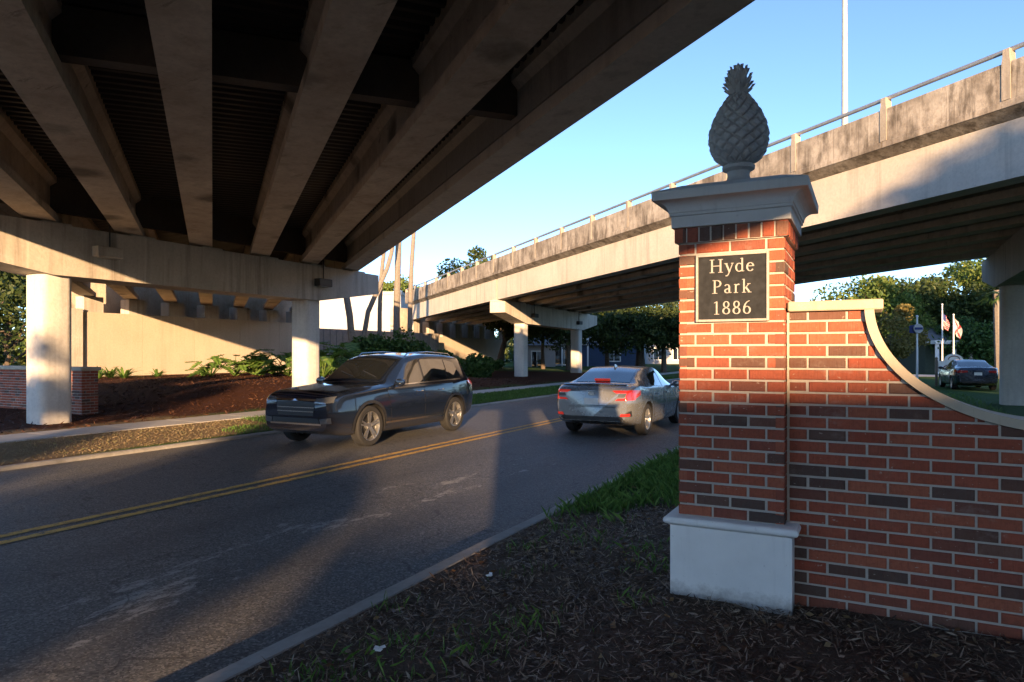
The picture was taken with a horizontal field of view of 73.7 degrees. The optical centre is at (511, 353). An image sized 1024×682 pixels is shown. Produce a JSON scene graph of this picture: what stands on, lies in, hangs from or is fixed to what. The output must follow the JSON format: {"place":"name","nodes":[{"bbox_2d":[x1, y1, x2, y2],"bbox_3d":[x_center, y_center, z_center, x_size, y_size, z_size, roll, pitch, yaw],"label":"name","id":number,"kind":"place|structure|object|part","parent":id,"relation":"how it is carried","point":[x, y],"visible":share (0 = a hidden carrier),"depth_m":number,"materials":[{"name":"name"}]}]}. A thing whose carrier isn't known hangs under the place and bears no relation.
{"place":"outdoors","nodes":[
{"label":"outdoors","id":0,"kind":"place"},
{"bbox_2d":[0,419,264,464],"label":"dry grass","id":1,"kind":"structure","parent":0,"point":[144,436],"depth_m":12.72,"materials":[{"name":"brown plant"}]},
{"bbox_2d":[0,371,678,442],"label":"sidewalk","id":2,"kind":"structure","parent":0,"point":[8,438],"depth_m":14.76,"materials":[{"name":"concrete"}]},
{"bbox_2d":[0,379,679,681],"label":"road","id":3,"kind":"structure","parent":0,"point":[193,591],"depth_m":6.63,"materials":[{"name":"grey asphalt"}]},
{"bbox_2d":[0,418,561,543],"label":"road marking","id":4,"kind":"object","parent":3,"relation":"on","point":[110,518],"visible":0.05,"depth_m":8.26,"materials":[{"name":"yellow paint"}]},
{"bbox_2d":[265,351,472,445],"bbox_3d":[-2.720,0.823,14.267,2.236,1.743,4.886,0,0,28],"label":"suv","id":5,"kind":"object","parent":3,"relation":"on","point":[364,400],"visible":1,"depth_m":13.19,"materials":[{"name":"blue paint"}]},
{"bbox_3d":[-2.056,0.969,13.460,0.065,0.626,1.216,0,0,28],"label":"door","id":6,"kind":"part","parent":5,"relation":"part of","materials":[{"name":"blue paint"}]},
{"bbox_3d":[-2.112,0.356,13.658,0.170,0.475,0.940,0,0,28],"label":"side window","id":7,"kind":"part","parent":5,"relation":"part of","materials":[{"name":"black glass"}]},
{"bbox_3d":[-1.667,0.345,14.509,0.167,0.462,0.860,0,0,28],"label":"side window","id":8,"kind":"part","parent":5,"relation":"part of","materials":[{"name":"black glass"}]},
{"bbox_3d":[-1.524,0.954,14.482,0.068,0.656,1.111,0,0,28],"label":"door","id":9,"kind":"part","parent":5,"relation":"part of","materials":[{"name":"blue paint"}]},
{"bbox_3d":[-1.335,0.341,15.148,0.164,0.423,0.500,0,0,28],"label":"side window","id":10,"kind":"part","parent":5,"relation":"part of","materials":[{"name":"black glass"}]},
{"bbox_2d":[557,364,679,434],"bbox_3d":[2.672,0.964,15.853,2.131,1.460,4.644,0,0,28],"label":"sedan","id":11,"kind":"object","parent":3,"relation":"on","point":[640,399],"visible":0.95,"depth_m":14.08,"materials":[{"name":"grey paint"}]},
{"bbox_3d":[2.062,0.463,14.682,1.200,0.262,0.700,0,0,28],"label":"rear window","id":12,"kind":"part","parent":11,"relation":"part of","materials":[{"name":"black glass"}]},
{"bbox_3d":[3.100,0.546,15.043,0.180,0.335,0.770,0,0,28],"label":"side window","id":13,"kind":"part","parent":11,"relation":"part of","materials":[{"name":"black glass"}]},
{"bbox_3d":[3.189,1.054,14.898,0.063,0.616,1.011,0,0,28],"label":"door","id":14,"kind":"part","parent":11,"relation":"part of","materials":[{"name":"grey paint"}]},
{"bbox_3d":[3.491,0.556,15.792,0.181,0.345,0.820,0,0,28],"label":"side window","id":15,"kind":"part","parent":11,"relation":"part of","materials":[{"name":"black glass"}]},
{"bbox_3d":[3.682,1.074,15.851,0.063,0.576,1.156,0,0,28],"label":"door","id":16,"kind":"part","parent":11,"relation":"part of","materials":[{"name":"grey paint"}]},
{"bbox_2d":[222,376,677,433],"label":"grass","id":17,"kind":"structure","parent":0,"point":[542,390],"depth_m":25.62,"materials":[{"name":"green plant"}]},
{"bbox_2d":[0,355,1023,681],"bbox_3d":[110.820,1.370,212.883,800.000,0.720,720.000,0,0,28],"label":"ground","id":18,"kind":"structure","parent":0,"point":[504,375],"depth_m":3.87,"materials":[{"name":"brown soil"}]},
{"bbox_2d":[0,271,25,365],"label":"oak tree","id":19,"kind":"object","parent":18,"relation":"on","point":[6,292],"visible":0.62,"depth_m":35.04,"materials":[{"name":"green plant"}]},
{"bbox_2d":[0,274,25,365],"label":"oak tree","id":20,"kind":"object","parent":18,"relation":"on","point":[20,331],"visible":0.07,"depth_m":39.86,"materials":[{"name":"green plant"}]},
{"bbox_2d":[15,306,25,356],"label":"oak tree","id":21,"kind":"object","parent":18,"relation":"on","point":[17,347],"visible":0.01,"depth_m":48.96,"materials":[{"name":"green plant"}]},
{"bbox_2d":[0,365,100,414],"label":"brick wall","id":22,"kind":"structure","parent":18,"relation":"on","point":[84,390],"depth_m":16.92,"materials":[{"name":"red brick"}]},
{"bbox_2d":[97,366,114,378],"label":"lily plant","id":23,"kind":"object","parent":18,"relation":"on","point":[100,373],"visible":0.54,"depth_m":27.51,"materials":[{"name":"green plant"}]},
{"bbox_2d":[100,365,134,377],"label":"lily plant","id":24,"kind":"object","parent":18,"relation":"on","point":[114,370],"visible":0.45,"depth_m":28.12,"materials":[{"name":"green plant"}]},
{"bbox_2d":[100,366,143,377],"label":"lily plant","id":25,"kind":"object","parent":18,"relation":"on","point":[125,375],"visible":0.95,"depth_m":27.67,"materials":[{"name":"green plant"}]},
{"bbox_2d":[149,369,166,376],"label":"lily plant","id":26,"kind":"object","parent":18,"relation":"on","point":[157,373],"visible":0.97,"depth_m":29.40,"materials":[{"name":"green plant"}]},
{"bbox_2d":[71,283,291,375],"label":"abutment wall","id":27,"kind":"structure","parent":18,"relation":"on","point":[150,329],"depth_m":33.16,"materials":[{"name":"concrete"}]},
{"bbox_2d":[185,356,241,376],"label":"philodendron","id":28,"kind":"object","parent":18,"relation":"on","point":[203,370],"visible":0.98,"depth_m":29.81,"materials":[{"name":"green plant"}]},
{"bbox_2d":[203,354,262,375],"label":"philodendron","id":29,"kind":"object","parent":18,"relation":"on","point":[243,368],"visible":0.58,"depth_m":30.41,"materials":[{"name":"green plant"}]},
{"bbox_2d":[222,352,286,375],"bbox_3d":[-11.755,0.473,30.937,3.306,1.114,2.643,0,0,43],"label":"philodendron","id":30,"kind":"object","parent":18,"relation":"on","point":[256,365],"visible":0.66,"depth_m":30.70,"materials":[{"name":"green plant"}]},
{"bbox_2d":[238,349,291,375],"bbox_3d":[-11.063,0.410,31.378,3.610,1.318,3.365,0,0,28],"label":"philodendron","id":31,"kind":"object","parent":18,"relation":"on","point":[282,357],"visible":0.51,"depth_m":31.26,"materials":[{"name":"green plant"}]},
{"bbox_2d":[253,353,291,375],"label":"philodendron","id":32,"kind":"object","parent":18,"relation":"on","point":[264,370],"visible":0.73,"depth_m":29.94,"materials":[{"name":"green plant"}]},
{"bbox_2d":[0,372,553,434],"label":"red mulch","id":33,"kind":"object","parent":18,"relation":"on","point":[174,380],"visible":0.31,"depth_m":22.06,"materials":[{"name":"brown wood"}]},
{"bbox_2d":[285,352,355,377],"bbox_3d":[-7.809,0.413,28.086,2.770,1.302,2.814,0,0,-11],"label":"philodendron","id":34,"kind":"object","parent":18,"relation":"on","point":[326,361],"visible":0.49,"depth_m":27.80,"materials":[{"name":"green plant"}]},
{"bbox_2d":[0,378,679,470],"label":"kerb","id":35,"kind":"structure","parent":18,"relation":"on","point":[80,458],"depth_m":11.93,"materials":[{"name":"concrete"}]},
{"bbox_2d":[319,341,369,374],"bbox_3d":[-7.861,0.248,29.802,4.089,1.566,3.729,0,0,28],"label":"philodendron","id":36,"kind":"object","parent":18,"relation":"on","point":[324,352],"visible":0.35,"depth_m":30.45,"materials":[{"name":"green plant"}]},
{"bbox_2d":[344,297,354,342],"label":"palm tree","id":37,"kind":"object","parent":18,"relation":"on","point":[350,320],"visible":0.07,"depth_m":41.34,"materials":[{"name":"brown plant"}]},
{"bbox_2d":[319,342,388,370],"bbox_3d":[-7.881,0.223,33.971,3.614,1.624,4.446,0,0,28],"label":"philodendron","id":38,"kind":"object","parent":18,"relation":"on","point":[350,346],"visible":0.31,"depth_m":33.42,"materials":[{"name":"green plant"}]},
{"bbox_2d":[335,335,383,364],"bbox_3d":[-8.411,0.189,37.811,3.014,2.485,2.560,0,0,28],"label":"shrub","id":39,"kind":"object","parent":18,"relation":"on","point":[361,340],"visible":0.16,"depth_m":37.44,"materials":[{"name":"green plant"}]},
{"bbox_2d":[319,291,407,331],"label":"white building","id":40,"kind":"structure","parent":18,"relation":"on","point":[332,313],"depth_m":66.00,"materials":[{"name":"paint"}]},
{"bbox_2d":[0,0,754,424],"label":"overpass bridge","id":41,"kind":"structure","parent":18,"relation":"on","point":[272,152],"depth_m":11.00,"materials":[{"name":"concrete"}]},
{"bbox_2d":[92,224,122,259],"bbox_3d":[-9.406,-2.658,15.889,0.240,0.885,0.600,0,0,28],"label":"flood light","id":42,"kind":"object","parent":41,"relation":"attached to","point":[105,252],"visible":0.92,"depth_m":15.78,"materials":[{"name":"metal"}]},
{"bbox_2d":[314,260,331,287],"bbox_3d":[-6.128,-2.607,22.186,0.240,0.885,0.600,0,0,28],"label":"flood light","id":43,"kind":"object","parent":41,"relation":"attached to","point":[322,282],"visible":1,"depth_m":22.06,"materials":[{"name":"metal"}]},
{"bbox_2d":[362,247,393,337],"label":"palm tree","id":44,"kind":"object","parent":18,"relation":"on","point":[374,297],"visible":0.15,"depth_m":42.38,"materials":[{"name":"brown plant"}]},
{"bbox_2d":[319,328,438,372],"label":"ribbed wall","id":45,"kind":"structure","parent":18,"relation":"on","point":[338,336],"depth_m":45.35,"materials":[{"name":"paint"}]},
{"bbox_2d":[374,645,385,650],"bbox_3d":[-0.650,1.447,3.350,0.066,0.021,0.042,0,0,-26],"label":"paper scrap","id":46,"kind":"object","parent":18,"relation":"on","point":[377,648],"visible":1,"depth_m":3.35,"materials":[{"name":"white paper"}]},
{"bbox_2d":[377,253,385,335],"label":"palm tree","id":47,"kind":"object","parent":18,"relation":"on","point":[379,317],"visible":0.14,"depth_m":43.89,"materials":[{"name":"brown plant"}]},
{"bbox_2d":[361,327,414,353],"bbox_3d":[-7.119,-0.080,38.270,2.999,2.921,3.288,0,0,7],"label":"shrub","id":48,"kind":"object","parent":18,"relation":"on","point":[393,345],"visible":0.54,"depth_m":37.81,"materials":[{"name":"green plant"}]},
{"bbox_2d":[393,242,401,339],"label":"palm tree","id":49,"kind":"object","parent":18,"relation":"on","point":[396,305],"visible":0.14,"depth_m":43.83,"materials":[{"name":"brown plant"}]},
{"bbox_2d":[383,274,421,292],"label":"oak tree","id":50,"kind":"object","parent":18,"relation":"on","point":[387,286],"visible":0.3,"depth_m":87.90,"materials":[{"name":"green plant"}]},
{"bbox_2d":[407,232,415,341],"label":"palm tree","id":51,"kind":"object","parent":18,"relation":"on","point":[410,287],"visible":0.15,"depth_m":42.88,"materials":[{"name":"brown plant"}]},
{"bbox_2d":[398,339,434,353],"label":"shrub","id":52,"kind":"object","parent":18,"relation":"on","point":[415,346],"visible":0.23,"depth_m":38.61,"materials":[{"name":"green plant"}]},
{"bbox_2d":[195,446,679,681],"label":"kerb","id":53,"kind":"structure","parent":18,"relation":"on","point":[226,673],"depth_m":4.22,"materials":[{"name":"concrete"}]},
{"bbox_2d":[390,307,501,360],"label":"abutment wall","id":54,"kind":"structure","parent":18,"relation":"on","point":[462,340],"depth_m":62.63,"materials":[{"name":"concrete"}]},
{"bbox_2d":[435,349,469,373],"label":"shrub","id":55,"kind":"object","parent":18,"relation":"on","point":[451,354],"visible":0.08,"depth_m":38.93,"materials":[{"name":"green plant"}]},
{"bbox_2d":[436,245,491,278],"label":"oak tree","id":56,"kind":"object","parent":18,"relation":"on","point":[476,255],"visible":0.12,"depth_m":76.50,"materials":[{"name":"green plant"}]},
{"bbox_2d":[266,516,669,681],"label":"grass","id":57,"kind":"structure","parent":18,"relation":"on","point":[485,646],"depth_m":3.62,"materials":[{"name":"plant"}]},
{"bbox_2d":[460,358,495,377],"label":"shrub","id":58,"kind":"object","parent":18,"relation":"on","point":[480,369],"visible":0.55,"depth_m":39.25,"materials":[{"name":"green plant"}]},
{"bbox_2d":[465,353,504,376],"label":"shrub","id":59,"kind":"object","parent":18,"relation":"on","point":[499,363],"visible":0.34,"depth_m":41.63,"materials":[{"name":"green plant"}]},
{"bbox_2d":[0,315,990,364],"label":"wood","id":60,"kind":"object","parent":18,"relation":"on","point":[509,354],"visible":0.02,"depth_m":111.44,"materials":[{"name":"plant"}]},
{"bbox_2d":[499,329,504,365],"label":"oak tree","id":61,"kind":"object","parent":18,"relation":"on","point":[501,336],"depth_m":83.73,"materials":[{"name":"green plant"}]},
{"bbox_2d":[482,320,540,368],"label":"oak tree","id":62,"kind":"object","parent":18,"relation":"on","point":[508,332],"visible":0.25,"depth_m":61.47,"materials":[{"name":"green plant"}]},
{"bbox_2d":[505,325,541,344],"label":"oak tree","id":63,"kind":"object","parent":18,"relation":"on","point":[530,338],"visible":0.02,"depth_m":67.41,"materials":[{"name":"green plant"}]},
{"bbox_2d":[540,327,544,368],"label":"oak tree","id":64,"kind":"object","parent":18,"relation":"on","point":[542,358],"visible":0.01,"depth_m":61.88,"materials":[{"name":"brown plant"}]},
{"bbox_2d":[528,338,557,366],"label":"garage","id":65,"kind":"structure","parent":18,"relation":"on","point":[534,355],"depth_m":72.00,"materials":[{"name":"white paint"}]},
{"bbox_2d":[531,351,540,366],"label":"window","id":66,"kind":"structure","parent":65,"relation":"in","point":[535,355],"depth_m":71.98,"materials":[{"name":"grey glass"}]},
{"bbox_2d":[528,312,607,369],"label":"oak tree","id":67,"kind":"object","parent":18,"relation":"on","point":[559,336],"visible":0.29,"depth_m":57.26,"materials":[{"name":"green plant"}]},
{"bbox_2d":[534,330,635,365],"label":"blue house","id":68,"kind":"structure","parent":18,"relation":"on","point":[592,357],"depth_m":76.00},
{"bbox_2d":[555,343,570,364],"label":"window","id":69,"kind":"structure","parent":68,"relation":"in","point":[558,353],"depth_m":75.98,"materials":[{"name":"white paint"}]},
{"bbox_2d":[609,347,620,361],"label":"window","id":70,"kind":"structure","parent":68,"relation":"in","point":[618,359],"depth_m":75.98,"materials":[{"name":"white paint"}]},
{"bbox_2d":[595,309,633,365],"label":"oak tree","id":71,"kind":"object","parent":18,"relation":"on","point":[607,362],"visible":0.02,"depth_m":63.82,"materials":[{"name":"green plant"}]},
{"bbox_2d":[237,510,1021,681],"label":"pine straw","id":72,"kind":"object","parent":18,"relation":"on","point":[470,613],"visible":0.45,"depth_m":3.72,"materials":[{"name":"brown plant"}]},
{"bbox_2d":[583,301,678,366],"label":"oak tree","id":73,"kind":"object","parent":18,"relation":"on","point":[615,338],"visible":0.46,"depth_m":57.88,"materials":[{"name":"green plant"}]},
{"bbox_2d":[257,483,1009,681],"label":"fallen leaves","id":74,"kind":"object","parent":18,"relation":"on","point":[906,678],"visible":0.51,"depth_m":3.70,"materials":[{"name":"brown plant"}]},
{"bbox_2d":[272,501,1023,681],"bbox_3d":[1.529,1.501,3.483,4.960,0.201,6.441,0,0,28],"label":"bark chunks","id":75,"kind":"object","parent":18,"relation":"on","point":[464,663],"visible":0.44,"depth_m":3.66,"materials":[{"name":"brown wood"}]},
{"bbox_2d":[620,302,679,371],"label":"oak tree","id":76,"kind":"object","parent":18,"relation":"on","point":[658,338],"visible":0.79,"depth_m":55.43,"materials":[{"name":"green plant"}]},
{"bbox_2d":[644,345,679,363],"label":"pale house","id":77,"kind":"structure","parent":18,"relation":"on","point":[673,357],"depth_m":92.00,"materials":[{"name":"white paint"}]},
{"bbox_2d":[653,347,661,359],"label":"window","id":78,"kind":"structure","parent":77,"relation":"in","point":[660,354],"depth_m":91.97,"materials":[{"name":"white paint"}]},
{"bbox_2d":[672,348,679,359],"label":"window","id":79,"kind":"structure","parent":77,"relation":"in","point":[675,356],"depth_m":91.97,"materials":[{"name":"white paint"}]},
{"bbox_2d":[405,42,1023,405],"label":"overpass bridge","id":80,"kind":"structure","parent":18,"relation":"on","point":[935,177],"depth_m":20.89,"materials":[{"name":"concrete"}]},
{"bbox_2d":[531,304,538,317],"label":"flood light","id":81,"kind":"object","parent":80,"relation":"attached to","point":[533,315],"visible":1,"depth_m":42.22,"materials":[{"name":"metal"}]},
{"bbox_2d":[841,0,847,125],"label":"lamp mast","id":82,"kind":"object","parent":80,"relation":"on","point":[844,98],"visible":0.48,"depth_m":30.43,"materials":[{"name":"white metal"}]},
{"bbox_2d":[651,63,818,615],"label":"brick pillar","id":83,"kind":"structure","parent":18,"relation":"on","point":[734,533],"depth_m":4.05,"materials":[{"name":"red brick"}]},
{"bbox_2d":[810,274,937,340],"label":"oak tree","id":84,"kind":"object","parent":18,"relation":"on","point":[884,288],"visible":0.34,"depth_m":61.00,"materials":[{"name":"green plant"}]},
{"bbox_2d":[875,303,932,364],"bbox_3d":[22.102,-0.535,39.906,3.918,4.722,3.472,0,0,43],"label":"bush","id":85,"kind":"object","parent":18,"relation":"on","point":[896,347],"visible":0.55,"depth_m":39.15,"materials":[{"name":"green plant"}]},
{"bbox_2d":[787,299,1023,639],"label":"brick wall","id":86,"kind":"structure","parent":18,"relation":"on","point":[905,501],"depth_m":3.76,"materials":[{"name":"red brick"}]},
{"bbox_2d":[909,315,922,377],"bbox_3d":[21.870,-0.147,36.951,0.670,3.895,0.236,0,0,0],"label":"round sign on post","id":87,"kind":"object","parent":18,"relation":"on","point":[917,328],"visible":0.94,"depth_m":36.96,"materials":[{"name":"grey metal"}]},
{"bbox_2d":[871,271,972,335],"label":"oak tree","id":88,"kind":"object","parent":18,"relation":"on","point":[931,294],"visible":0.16,"depth_m":63.57,"materials":[{"name":"green plant"}]},
{"bbox_2d":[887,327,975,373],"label":"porch house","id":89,"kind":"structure","parent":18,"relation":"on","point":[926,360],"depth_m":58.06,"materials":[{"name":"white paint"}]},
{"bbox_2d":[890,275,992,365],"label":"oak tree","id":90,"kind":"object","parent":18,"relation":"on","point":[931,277],"visible":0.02,"depth_m":69.13,"materials":[{"name":"green plant"}]},
{"bbox_2d":[941,303,949,360],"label":"flagpole","id":91,"kind":"object","parent":18,"relation":"on","point":[945,323],"visible":0.98,"depth_m":49.97,"materials":[{"name":"white metal"}]},
{"bbox_2d":[908,258,992,324],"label":"oak tree","id":92,"kind":"object","parent":18,"relation":"on","point":[968,271],"visible":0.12,"depth_m":66.69,"materials":[{"name":"green plant"}]},
{"bbox_2d":[935,354,971,385],"bbox_3d":[23.283,0.926,36.000,1.953,1.807,0.153,0,0,0],"label":"arched sign","id":93,"kind":"object","parent":18,"relation":"on","point":[949,358],"visible":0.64,"depth_m":35.96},
{"bbox_2d":[952,314,961,353],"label":"flagpole","id":94,"kind":"object","parent":18,"relation":"on","point":[957,329],"visible":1,"depth_m":47.98,"materials":[{"name":"white metal"}]},
{"bbox_2d":[928,314,993,365],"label":"shrub","id":95,"kind":"object","parent":18,"relation":"on","point":[977,337],"visible":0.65,"depth_m":55.79,"materials":[{"name":"green plant"}]},
{"bbox_2d":[927,279,998,366],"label":"oak tree","id":96,"kind":"object","parent":18,"relation":"on","point":[976,309],"visible":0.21,"depth_m":63.40,"materials":[{"name":"green plant"}]},
{"bbox_2d":[938,359,998,389],"bbox_3d":[22.268,0.988,33.449,2.131,1.425,4.642,0,0,23],"label":"sedan","id":97,"kind":"object","parent":18,"relation":"on","point":[953,374],"visible":1,"depth_m":31.70,"materials":[{"name":"paint"}]},
{"bbox_3d":[21.616,1.080,34.220,0.063,0.576,1.156,0,0,23],"label":"door","id":98,"kind":"part","parent":97,"relation":"part of","materials":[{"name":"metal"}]},
{"bbox_3d":[21.203,1.060,33.230,0.063,0.616,1.011,0,0,23],"label":"door","id":99,"kind":"part","parent":97,"relation":"part of","materials":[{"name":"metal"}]},
{"bbox_3d":[21.762,0.469,32.227,1.200,0.262,0.700,0,0,22],"label":"rear window","id":100,"kind":"part","parent":97,"relation":"part of","materials":[{"name":"black glass"}]},
{"bbox_2d":[972,275,998,378],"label":"palm tree","id":101,"kind":"object","parent":18,"relation":"on","point":[995,301],"visible":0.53,"depth_m":45.89,"materials":[{"name":"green plant"}]},
{"bbox_2d":[1,0,1023,350],"label":"sky","id":102,"kind":"structure","parent":0,"point":[651,135],"materials":[{"name":"blue"}]},
{"bbox_2d":[541,392,1016,526],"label":"grass","id":103,"kind":"structure","parent":0,"point":[664,478],"depth_m":7.41,"materials":[{"name":"green plant"}]},
{"bbox_2d":[912,374,934,376],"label":"path","id":104,"kind":"structure","parent":0,"point":[922,375],"depth_m":52.33,"materials":[{"name":"concrete"}]}
]}

